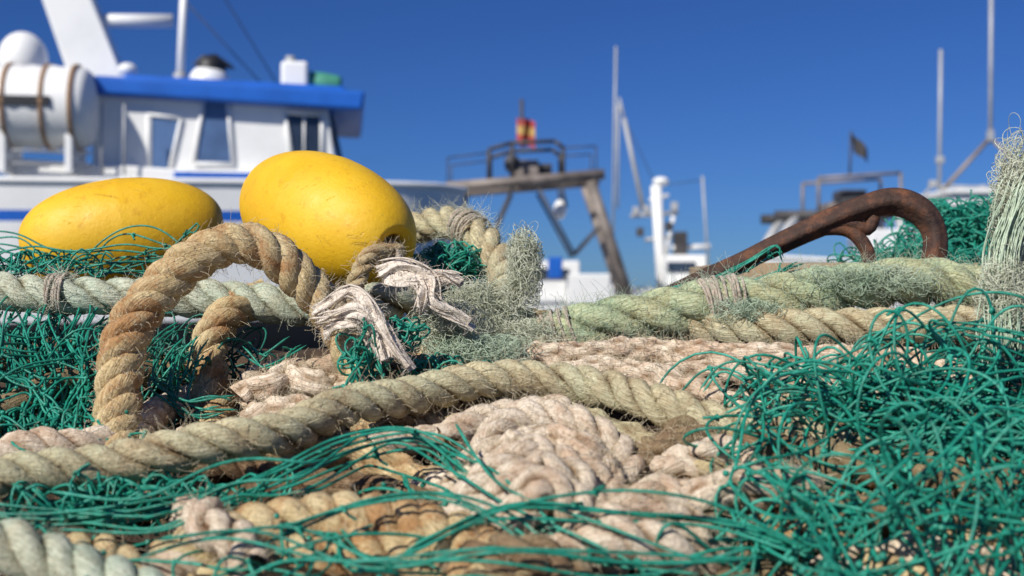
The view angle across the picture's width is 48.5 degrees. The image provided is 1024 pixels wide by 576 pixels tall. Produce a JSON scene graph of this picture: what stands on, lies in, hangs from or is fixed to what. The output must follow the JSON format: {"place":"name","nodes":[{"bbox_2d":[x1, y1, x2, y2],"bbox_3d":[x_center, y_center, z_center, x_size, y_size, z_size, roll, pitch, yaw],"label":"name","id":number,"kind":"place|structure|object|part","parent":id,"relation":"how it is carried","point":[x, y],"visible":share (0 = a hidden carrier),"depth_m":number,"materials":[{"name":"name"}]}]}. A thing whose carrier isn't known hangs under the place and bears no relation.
{"place":"outdoors","nodes":[
{"label":"outdoors","id":0,"kind":"place"},
{"bbox_2d":[0,0,1023,287],"label":"sky","id":1,"kind":"structure","parent":0,"point":[759,100],"materials":[{"name":"blue"}]},
{"label":"water","id":2,"kind":"structure","parent":0,"visible":0},
{"bbox_2d":[0,0,467,351],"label":"fishing boat","id":3,"kind":"object","parent":2,"relation":"on","point":[208,126],"visible":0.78,"depth_m":19.75,"materials":[{"name":"white paint"}]},
{"bbox_3d":[-6.518,-2.531,19.696,0.550,1.150,0.050,0,0,-8],"label":"cabin door","id":4,"kind":"part","parent":3,"relation":"part of","materials":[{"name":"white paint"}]},
{"bbox_3d":[-6.301,-2.517,19.717,0.098,0.985,0.070,0,0,-8],"label":"door window frame","id":5,"kind":"part","parent":3,"relation":"part of","materials":[{"name":"white paint"}]},
{"bbox_3d":[-6.036,-2.981,19.754,0.569,0.126,0.070,0,0,-8],"label":"door window frame","id":6,"kind":"part","parent":3,"relation":"part of","materials":[{"name":"white paint"}]},
{"bbox_3d":[-6.043,-2.516,19.798,0.561,0.984,0.070,0,0,-8],"label":"door window glass","id":7,"kind":"part","parent":3,"relation":"part of","materials":[{"name":"glass"}]},
{"bbox_3d":[-5.855,-2.489,19.779,0.265,0.942,0.070,0,0,-8],"label":"door window frame","id":8,"kind":"part","parent":3,"relation":"part of","materials":[{"name":"white paint"}]},
{"bbox_3d":[-5.458,-2.735,19.835,0.252,1.149,0.070,0,0,-8],"label":"side window frame","id":9,"kind":"part","parent":3,"relation":"part of","materials":[{"name":"white paint"}]},
{"bbox_3d":[-5.215,-2.165,19.869,0.675,0.070,0.070,0,0,-8],"label":"side window frame","id":10,"kind":"part","parent":3,"relation":"part of","materials":[{"name":"white paint"}]},
{"bbox_3d":[-5.221,-2.735,19.914,0.674,1.139,0.070,0,0,-8],"label":"side window glass","id":11,"kind":"part","parent":3,"relation":"part of","materials":[{"name":"glass"}]},
{"bbox_3d":[-4.929,-2.735,19.910,0.168,1.144,0.070,0,0,-8],"label":"side window frame","id":12,"kind":"part","parent":3,"relation":"part of","materials":[{"name":"white paint"}]},
{"bbox_3d":[-3.934,-2.650,20.049,0.210,0.896,0.070,0,0,-8],"label":"fore window frame","id":13,"kind":"part","parent":3,"relation":"part of","materials":[{"name":"white paint"}]},
{"bbox_3d":[-3.689,-2.650,20.129,0.646,0.886,0.070,0,0,-8],"label":"fore window glass","id":14,"kind":"part","parent":3,"relation":"part of","materials":[{"name":"glass"}]},
{"bbox_3d":[-3.683,-3.079,20.085,0.649,0.098,0.070,0,0,-8],"label":"fore window frame","id":15,"kind":"part","parent":3,"relation":"part of","materials":[{"name":"white paint"}]},
{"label":"fore window frame","id":16,"kind":"part","parent":3,"relation":"part of","materials":[{"name":"white paint"}]},
{"bbox_3d":[-3.211,-2.657,20.838,0.257,0.815,0.840,0,0,-8],"label":"front window","id":17,"kind":"part","parent":3,"relation":"part of","materials":[{"name":"black glass"}]},
{"bbox_2d":[446,99,633,310],"bbox_3d":[-0.241,-1.039,30.880,12.093,7.878,4.960,0,0,0],"label":"trawler","id":18,"kind":"object","parent":2,"relation":"on","point":[560,276],"visible":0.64,"depth_m":29.07,"materials":[{"name":"white paint"}]},
{"bbox_2d":[538,269,568,277],"bbox_3d":[1.053,-0.379,29.950,0.900,0.250,0.060,0,0,0],"label":"cabin window","id":19,"kind":"structure","parent":18,"relation":"in","point":[564,271],"depth_m":29.92,"materials":[{"name":"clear glass"}]},
{"bbox_2d":[611,46,710,295],"bbox_3d":[6.203,-2.054,34.000,8.309,9.908,4.119,0,0,0],"label":"trawler","id":20,"kind":"object","parent":2,"relation":"on","point":[678,260],"visible":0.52,"depth_m":32.90,"materials":[{"name":"white paint"}]},
{"bbox_2d":[667,262,695,272],"bbox_3d":[4.767,-0.585,31.980,0.800,0.300,0.060,0,0,0],"label":"window","id":21,"kind":"structure","parent":20,"relation":"in","point":[676,267],"depth_m":31.95,"materials":[{"name":"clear glass"}]},
{"bbox_2d":[760,0,1011,309],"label":"trawler","id":22,"kind":"object","parent":2,"relation":"on","point":[777,220],"visible":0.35,"depth_m":29.92,"materials":[{"name":"white paint"}]},
{"label":"quay","id":23,"kind":"structure","parent":0,"visible":0},
{"bbox_2d":[0,334,1023,575],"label":"fishing gear heap","id":24,"kind":"object","parent":23,"relation":"on","point":[137,539],"visible":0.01,"depth_m":1.10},
{"bbox_2d":[0,414,10,436],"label":"old rope","id":25,"kind":"object","parent":24,"relation":"on","point":[1,429],"visible":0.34,"depth_m":1.00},
{"bbox_2d":[0,296,147,497],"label":"fishing net","id":26,"kind":"object","parent":24,"relation":"on","point":[67,406],"visible":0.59,"depth_m":1.06,"materials":[{"name":"teal plastic"}]},
{"bbox_2d":[0,337,174,370],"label":"old rope","id":27,"kind":"object","parent":24,"relation":"on","point":[5,363],"visible":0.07,"depth_m":1.19,"materials":[{"name":"brown fabric"}]},
{"bbox_2d":[0,358,187,421],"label":"old rope","id":28,"kind":"object","parent":24,"relation":"on","point":[16,401],"visible":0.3,"depth_m":1.07,"materials":[{"name":"brown fabric"}]},
{"bbox_2d":[0,496,190,575],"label":"mooring rope","id":29,"kind":"object","parent":24,"relation":"on","point":[26,549],"visible":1,"depth_m":0.68,"materials":[{"name":"beige fabric"}]},
{"bbox_2d":[0,384,191,456],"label":"old rope","id":30,"kind":"object","parent":24,"relation":"on","point":[161,410],"visible":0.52,"depth_m":0.94,"materials":[{"name":"beige fabric"}]},
{"bbox_2d":[4,521,193,575],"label":"old rope","id":31,"kind":"object","parent":24,"relation":"on","point":[107,542],"visible":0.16,"depth_m":0.76,"materials":[{"name":"beige fabric"}]},
{"bbox_2d":[18,177,223,280],"bbox_3d":[-0.510,-0.067,1.500,0.257,0.157,0.154,0,0,-22],"label":"net float","id":32,"kind":"object","parent":24,"relation":"on","point":[91,215],"visible":0.52,"depth_m":1.44,"materials":[{"name":"yellow plastic"}]},
{"bbox_2d":[0,312,291,426],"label":"fishing net","id":33,"kind":"object","parent":24,"relation":"on","point":[231,358],"visible":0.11,"depth_m":1.15,"materials":[{"name":"teal plastic"}]},
{"bbox_2d":[140,550,198,575],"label":"old rope","id":34,"kind":"object","parent":24,"relation":"on","point":[180,569],"visible":0.12,"depth_m":0.75,"materials":[{"name":"beige fabric"}]},
{"bbox_2d":[0,257,431,331],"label":"mooring rope","id":35,"kind":"object","parent":24,"relation":"on","point":[66,294],"visible":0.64,"depth_m":1.18,"materials":[{"name":"beige fabric"}]},
{"bbox_2d":[162,475,276,575],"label":"old rope","id":36,"kind":"object","parent":24,"relation":"on","point":[210,513],"visible":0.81,"depth_m":0.73,"materials":[{"name":"beige fabric"}]},
{"bbox_2d":[137,456,303,498],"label":"old rope","id":37,"kind":"object","parent":24,"relation":"on","point":[238,469],"visible":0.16,"depth_m":0.91,"materials":[{"name":"brown fabric"}]},
{"bbox_2d":[141,321,305,429],"bbox_3d":[-0.279,0.095,1.084,0.161,0.124,0.098,0,0,0],"label":"fishing net","id":38,"kind":"object","parent":24,"relation":"on","point":[169,388],"visible":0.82,"depth_m":1.08,"materials":[{"name":"teal plastic"}]},
{"bbox_2d":[184,269,270,483],"bbox_3d":[-0.285,0.084,1.125,0.093,0.214,0.247,0,0,-3],"label":"mooring rope","id":39,"kind":"object","parent":24,"relation":"on","point":[223,319],"visible":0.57,"depth_m":1.13,"materials":[{"name":"beige fabric"}]},
{"bbox_2d":[138,385,340,439],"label":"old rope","id":40,"kind":"object","parent":24,"relation":"on","point":[148,430],"visible":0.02,"depth_m":0.98,"materials":[{"name":"beige fabric"}]},
{"bbox_2d":[0,223,486,301],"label":"fishing net","id":41,"kind":"object","parent":24,"relation":"on","point":[464,257],"visible":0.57,"depth_m":1.32,"materials":[{"name":"teal plastic"}]},
{"bbox_2d":[84,217,406,525],"bbox_3d":[-0.236,0.067,1.022,0.288,0.287,0.188,0,0,-16],"label":"mooring rope","id":42,"kind":"object","parent":24,"relation":"on","point":[171,277],"visible":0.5,"depth_m":1.04,"materials":[{"name":"beige fabric"}]},
{"bbox_2d":[234,380,310,417],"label":"old rope","id":43,"kind":"object","parent":24,"relation":"on","point":[253,408],"visible":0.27,"depth_m":1.01,"materials":[{"name":"beige fabric"}]},
{"bbox_2d":[223,351,355,407],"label":"old rope","id":44,"kind":"object","parent":24,"relation":"on","point":[273,378],"visible":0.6,"depth_m":1.06,"materials":[{"name":"beige fabric"}]},
{"bbox_2d":[155,465,442,525],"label":"old rope","id":45,"kind":"object","parent":24,"relation":"on","point":[360,480],"visible":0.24,"depth_m":0.87,"materials":[{"name":"brown fabric"}]},
{"bbox_2d":[190,416,445,487],"bbox_3d":[-0.144,0.144,0.924,0.277,0.080,0.068,0,0,11],"label":"old rope","id":46,"kind":"object","parent":24,"relation":"on","point":[401,462],"visible":0.16,"depth_m":0.91,"materials":[{"name":"beige fabric"}]},
{"bbox_2d":[176,415,466,459],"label":"old rope","id":47,"kind":"object","parent":24,"relation":"on","point":[431,428],"visible":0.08,"depth_m":0.95,"materials":[{"name":"beige fabric"}]},
{"bbox_2d":[334,395,503,471],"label":"old rope","id":48,"kind":"object","parent":47,"relation":"on","point":[410,418],"visible":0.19,"depth_m":0.99,"materials":[{"name":"brown fabric"}]},
{"bbox_2d":[229,346,414,381],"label":"old rope","id":49,"kind":"object","parent":24,"relation":"on","point":[322,361],"visible":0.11,"depth_m":1.11,"materials":[{"name":"beige fabric"}]},
{"bbox_2d":[239,150,416,286],"bbox_3d":[-0.218,-0.080,1.330,0.254,0.167,0.151,0,0,38],"label":"net float","id":50,"kind":"object","parent":24,"relation":"on","point":[329,213],"visible":0.75,"depth_m":1.25,"materials":[{"name":"yellow plastic"}]},
{"bbox_2d":[336,235,418,302],"bbox_3d":[-0.156,-0.019,1.244,0.103,0.150,0.221,0,0,-14],"label":"float lanyard","id":51,"kind":"object","parent":50,"relation":"attached to","point":[367,259],"visible":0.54,"depth_m":1.17,"materials":[{"name":"beige fabric"}]},
{"bbox_2d":[146,482,534,575],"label":"mooring rope","id":52,"kind":"object","parent":24,"relation":"on","point":[409,516],"visible":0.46,"depth_m":0.75,"materials":[{"name":"beige fabric"}]},
{"bbox_2d":[303,250,477,373],"bbox_3d":[-0.111,0.023,1.073,0.112,0.121,0.155,0,0,36],"label":"cloth tie","id":53,"kind":"object","parent":24,"relation":"on","point":[399,272],"visible":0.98,"depth_m":1.05,"materials":[{"name":"white fabric"}]},
{"bbox_2d":[0,423,810,575],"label":"fishing net","id":54,"kind":"object","parent":24,"relation":"on","point":[90,513],"visible":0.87,"depth_m":0.74,"materials":[{"name":"teal plastic"}]},
{"bbox_2d":[431,511,599,575],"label":"old rope","id":55,"kind":"object","parent":54,"relation":"on","point":[529,540],"visible":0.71,"depth_m":0.69,"materials":[{"name":"beige fabric"}]},
{"bbox_2d":[406,451,446,497],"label":"old rope","id":56,"kind":"object","parent":24,"relation":"on","point":[430,477],"visible":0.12,"depth_m":0.88,"materials":[{"name":"beige fabric"}]},
{"bbox_2d":[368,413,446,428],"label":"old rope","id":57,"kind":"object","parent":56,"relation":"on","point":[431,419],"visible":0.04,"depth_m":0.99,"materials":[{"name":"brown fabric"}]},
{"bbox_2d":[382,238,478,333],"bbox_3d":[-0.109,-0.004,1.198,0.174,0.120,0.064,0,0,43],"label":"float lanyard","id":58,"kind":"object","parent":24,"relation":"on","point":[398,254],"visible":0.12,"depth_m":1.21,"materials":[{"name":"beige fabric"}]},
{"bbox_2d":[0,350,872,511],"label":"mooring rope","id":59,"kind":"object","parent":24,"relation":"on","point":[280,433],"visible":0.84,"depth_m":0.92,"materials":[{"name":"beige fabric"}]},
{"bbox_2d":[332,315,492,388],"bbox_3d":[-0.097,0.077,1.044,0.245,0.104,0.100,0,0,-40],"label":"fishing net","id":60,"kind":"object","parent":59,"relation":"on","point":[367,355],"visible":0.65,"depth_m":1.04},
{"bbox_2d":[435,407,462,417],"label":"old rope","id":61,"kind":"object","parent":24,"relation":"on","point":[443,412],"visible":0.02,"depth_m":1.00,"materials":[{"name":"beige fabric"}]},
{"bbox_2d":[408,189,527,321],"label":"mooring rope","id":62,"kind":"object","parent":24,"relation":"on","point":[468,225],"visible":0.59,"depth_m":1.38,"materials":[{"name":"beige fabric"}]},
{"bbox_2d":[415,308,546,356],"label":"old rope","id":63,"kind":"object","parent":24,"relation":"on","point":[532,312],"visible":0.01,"depth_m":1.29,"materials":[{"name":"beige fabric"}]},
{"bbox_2d":[345,483,629,575],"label":"old rope","id":64,"kind":"object","parent":24,"relation":"on","point":[613,571],"visible":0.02,"depth_m":0.76,"materials":[{"name":"beige fabric"}]},
{"bbox_2d":[436,424,649,513],"bbox_3d":[0.020,0.139,0.815,0.156,0.080,0.085,0,0,0],"label":"old rope","id":65,"kind":"object","parent":64,"relation":"on","point":[525,446],"visible":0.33,"depth_m":0.81,"materials":[{"name":"beige fabric"}]},
{"bbox_2d":[435,406,640,497],"bbox_3d":[0.019,0.133,0.848,0.152,0.087,0.095,0,0,0],"label":"old rope","id":66,"kind":"object","parent":65,"relation":"on","point":[596,446],"visible":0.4,"depth_m":0.84,"materials":[{"name":"beige fabric"}]},
{"bbox_2d":[420,502,557,530],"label":"old rope","id":67,"kind":"object","parent":24,"relation":"on","point":[549,515],"visible":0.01,"depth_m":0.84,"materials":[{"name":"fabric"}]},
{"bbox_2d":[438,312,545,346],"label":"old rope","id":68,"kind":"object","parent":24,"relation":"on","point":[508,333],"visible":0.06,"depth_m":1.18,"materials":[{"name":"beige fabric"}]},
{"bbox_2d":[446,388,652,484],"bbox_3d":[0.029,0.125,0.894,0.180,0.094,0.101,0,0,0],"label":"old rope","id":69,"kind":"object","parent":24,"relation":"on","point":[554,410],"visible":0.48,"depth_m":0.90,"materials":[{"name":"beige fabric"}]},
{"bbox_2d":[618,405,722,481],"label":"old rope","id":70,"kind":"object","parent":69,"relation":"on","point":[665,440],"visible":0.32,"depth_m":0.89,"materials":[{"name":"beige fabric"}]},
{"bbox_2d":[647,426,770,478],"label":"old rope","id":71,"kind":"object","parent":69,"relation":"on","point":[678,457],"visible":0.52,"depth_m":0.87,"materials":[{"name":"beige fabric"}]},
{"bbox_2d":[681,405,799,478],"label":"old rope","id":72,"kind":"object","parent":71,"relation":"on","point":[701,463],"visible":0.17,"depth_m":0.86,"materials":[{"name":"beige fabric"}]},
{"bbox_2d":[615,423,685,475],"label":"old rope","id":73,"kind":"object","parent":72,"relation":"on","point":[638,445],"visible":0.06,"depth_m":0.91,"materials":[{"name":"beige fabric"}]},
{"bbox_2d":[430,388,606,462],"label":"old rope","id":74,"kind":"object","parent":73,"relation":"on","point":[472,418],"visible":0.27,"depth_m":0.94,"materials":[{"name":"beige fabric"}]},
{"bbox_2d":[499,395,655,441],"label":"old rope","id":75,"kind":"object","parent":24,"relation":"on","point":[623,428],"visible":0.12,"depth_m":0.96,"materials":[{"name":"beige fabric"}]},
{"bbox_2d":[383,350,481,396],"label":"old rope","id":76,"kind":"object","parent":75,"relation":"on","point":[393,366],"visible":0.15,"depth_m":1.09,"materials":[{"name":"fabric"}]},
{"bbox_2d":[545,504,745,575],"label":"old rope","id":77,"kind":"object","parent":24,"relation":"on","point":[681,541],"visible":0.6,"depth_m":0.72,"materials":[{"name":"beige fabric"}]},
{"bbox_2d":[542,476,750,574],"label":"old rope","id":78,"kind":"object","parent":24,"relation":"on","point":[677,505],"visible":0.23,"depth_m":0.76,"materials":[{"name":"beige fabric"}]},
{"bbox_2d":[489,450,615,572],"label":"old rope","id":79,"kind":"object","parent":78,"relation":"on","point":[536,482],"visible":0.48,"depth_m":0.75,"materials":[{"name":"beige fabric"}]},
{"bbox_2d":[540,344,784,411],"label":"mooring rope","id":80,"kind":"object","parent":24,"relation":"on","point":[642,369],"visible":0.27,"depth_m":1.08,"materials":[{"name":"beige fabric"}]},
{"bbox_2d":[606,463,758,546],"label":"old rope","id":81,"kind":"object","parent":24,"relation":"on","point":[653,481],"visible":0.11,"depth_m":0.80,"materials":[{"name":"beige fabric"}]},
{"bbox_2d":[658,448,838,524],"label":"old rope","id":82,"kind":"object","parent":81,"relation":"on","point":[708,484],"visible":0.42,"depth_m":0.80,"materials":[{"name":"beige fabric"}]},
{"bbox_2d":[400,113,1023,382],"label":"fishing net","id":83,"kind":"object","parent":24,"relation":"on","point":[1003,271],"visible":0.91,"depth_m":1.13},
{"bbox_2d":[632,566,803,575],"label":"old rope","id":84,"kind":"object","parent":24,"relation":"on","point":[721,570],"visible":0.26,"depth_m":0.73,"materials":[{"name":"beige fabric"}]},
{"bbox_2d":[445,320,999,396],"bbox_3d":[0.198,0.074,1.115,0.537,0.087,0.110,0,0,9],"label":"mooring rope","id":85,"kind":"object","parent":24,"relation":"on","point":[671,348],"visible":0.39,"depth_m":1.12,"materials":[{"name":"beige fabric"}]},
{"bbox_2d":[579,350,878,402],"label":"mooring rope","id":86,"kind":"object","parent":24,"relation":"on","point":[704,363],"visible":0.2,"depth_m":1.11,"materials":[{"name":"beige fabric"}]},
{"bbox_2d":[646,469,866,554],"bbox_3d":[0.173,0.175,0.828,0.204,0.072,0.056,0,0,36],"label":"old rope","id":87,"kind":"object","parent":24,"relation":"on","point":[789,523],"visible":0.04,"depth_m":0.79,"materials":[{"name":"beige fabric"}]},
{"bbox_2d":[492,236,1022,342],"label":"mooring rope","id":88,"kind":"object","parent":24,"relation":"on","point":[669,310],"visible":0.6,"depth_m":1.18,"materials":[{"name":"fabric"}]},
{"bbox_2d":[735,543,840,575],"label":"old rope","id":89,"kind":"object","parent":24,"relation":"on","point":[766,566],"visible":0.41,"depth_m":0.75,"materials":[{"name":"beige fabric"}]},
{"bbox_2d":[667,188,947,286],"bbox_3d":[0.332,-0.043,1.352,0.367,0.154,0.050,0,0,0],"label":"iron hook","id":90,"kind":"object","parent":24,"relation":"on","point":[855,220],"visible":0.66,"depth_m":1.35,"materials":[{"name":"brown metal"}]},
{"bbox_2d":[637,291,1023,356],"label":"mooring rope","id":91,"kind":"object","parent":24,"relation":"on","point":[816,322],"visible":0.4,"depth_m":1.15,"materials":[{"name":"beige fabric"}]},
{"bbox_2d":[689,263,985,278],"bbox_3d":[0.548,-0.010,1.740,0.500,0.050,0.340,0,0,0],"label":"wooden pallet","id":92,"kind":"object","parent":24,"relation":"on","point":[757,270],"visible":0.09,"depth_m":1.57,"materials":[{"name":"brown wood"}]},
{"bbox_2d":[827,189,997,265],"bbox_3d":[0.655,-0.073,1.699,0.494,0.158,0.310,0,0,-36],"label":"fishing net","id":93,"kind":"object","parent":92,"relation":"on","point":[966,226],"visible":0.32,"depth_m":1.67,"materials":[{"name":"teal plastic"}]},
{"bbox_2d":[656,287,1023,575],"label":"fishing net","id":94,"kind":"object","parent":24,"relation":"on","point":[951,400],"visible":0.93,"depth_m":0.80,"materials":[{"name":"teal plastic"}]},
{"bbox_2d":[740,319,1023,530],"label":"fishing net","id":95,"kind":"object","parent":24,"relation":"on","point":[923,378],"visible":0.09,"depth_m":0.94,"materials":[{"name":"green plastic"}]},
{"bbox_2d":[803,487,979,537],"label":"old rope","id":96,"kind":"object","parent":95,"relation":"on","point":[880,509],"visible":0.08,"depth_m":0.80,"materials":[{"name":"beige fabric"}]},
{"bbox_2d":[780,346,991,411],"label":"old rope","id":97,"kind":"object","parent":24,"relation":"on","point":[787,395],"visible":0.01,"depth_m":1.07,"materials":[{"name":"beige fabric"}]},
{"bbox_2d":[882,341,934,352],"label":"old rope","id":98,"kind":"object","parent":24,"relation":"on","point":[929,348],"visible":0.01,"depth_m":1.29,"materials":[{"name":"fabric"}]},
{"bbox_2d":[810,521,1016,575],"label":"old rope","id":99,"kind":"object","parent":24,"relation":"on","point":[905,551],"visible":0.28,"depth_m":0.74,"materials":[{"name":"beige fabric"}]},
{"bbox_2d":[847,340,1005,355],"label":"old rope","id":100,"kind":"object","parent":24,"relation":"on","point":[957,343],"depth_m":1.28,"materials":[{"name":"brown fabric"}]},
{"bbox_2d":[889,491,1023,533],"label":"old rope","id":101,"kind":"object","parent":24,"relation":"on","point":[1000,527],"visible":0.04,"depth_m":0.84,"materials":[{"name":"beige fabric"}]},
{"bbox_2d":[738,420,1023,515],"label":"mooring rope","id":102,"kind":"object","parent":101,"relation":"on","point":[844,447],"visible":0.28,"depth_m":0.86,"materials":[{"name":"beige fabric"}]},
{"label":"old rope","id":103,"kind":"object","parent":24,"relation":"on","visible":0},
{"bbox_2d":[672,244,803,287],"bbox_3d":[0.249,-0.014,1.324,0.184,0.075,0.039,0,0,-5],"label":"fishing net","id":104,"kind":"object","parent":103,"relation":"on","point":[754,257],"visible":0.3,"depth_m":1.32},
{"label":"old rope","id":105,"kind":"object","parent":24,"relation":"on","visible":0},
{"bbox_2d":[190,509,505,575],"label":"mooring rope","id":106,"kind":"object","parent":105,"relation":"on","point":[379,546],"visible":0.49,"depth_m":0.73,"materials":[{"name":"beige fabric"}]},
{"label":"old rope","id":107,"kind":"object","parent":24,"relation":"on","visible":0},
{"bbox_2d":[465,438,606,526],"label":"old rope","id":108,"kind":"object","parent":107,"relation":"on","point":[509,470],"visible":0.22,"depth_m":0.79,"materials":[{"name":"beige fabric"}]},
{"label":"old rope","id":109,"kind":"object","parent":24,"relation":"on","visible":0},
{"bbox_2d":[638,399,715,444],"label":"old rope","id":110,"kind":"object","parent":109,"relation":"on","point":[674,421],"visible":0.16,"depth_m":0.93,"materials":[{"name":"beige fabric"}]},
{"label":"old rope","id":111,"kind":"object","parent":24,"relation":"on","visible":0},
{"bbox_2d":[818,397,1001,442],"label":"old rope","id":112,"kind":"object","parent":111,"relation":"on","point":[894,428],"visible":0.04,"depth_m":0.97,"materials":[{"name":"brown fabric"}]},
{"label":"old rope","id":113,"kind":"object","parent":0,"visible":0},
{"bbox_2d":[840,487,1023,562],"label":"old rope","id":114,"kind":"object","parent":113,"relation":"on","point":[992,542],"visible":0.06,"depth_m":0.77,"materials":[{"name":"beige fabric"}]},
{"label":"old rope","id":115,"kind":"object","parent":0,"visible":0},
{"bbox_2d":[835,523,992,575],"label":"old rope","id":116,"kind":"object","parent":115,"relation":"on","point":[893,559],"visible":0.12,"depth_m":0.74,"materials":[{"name":"beige fabric"}]}
]}

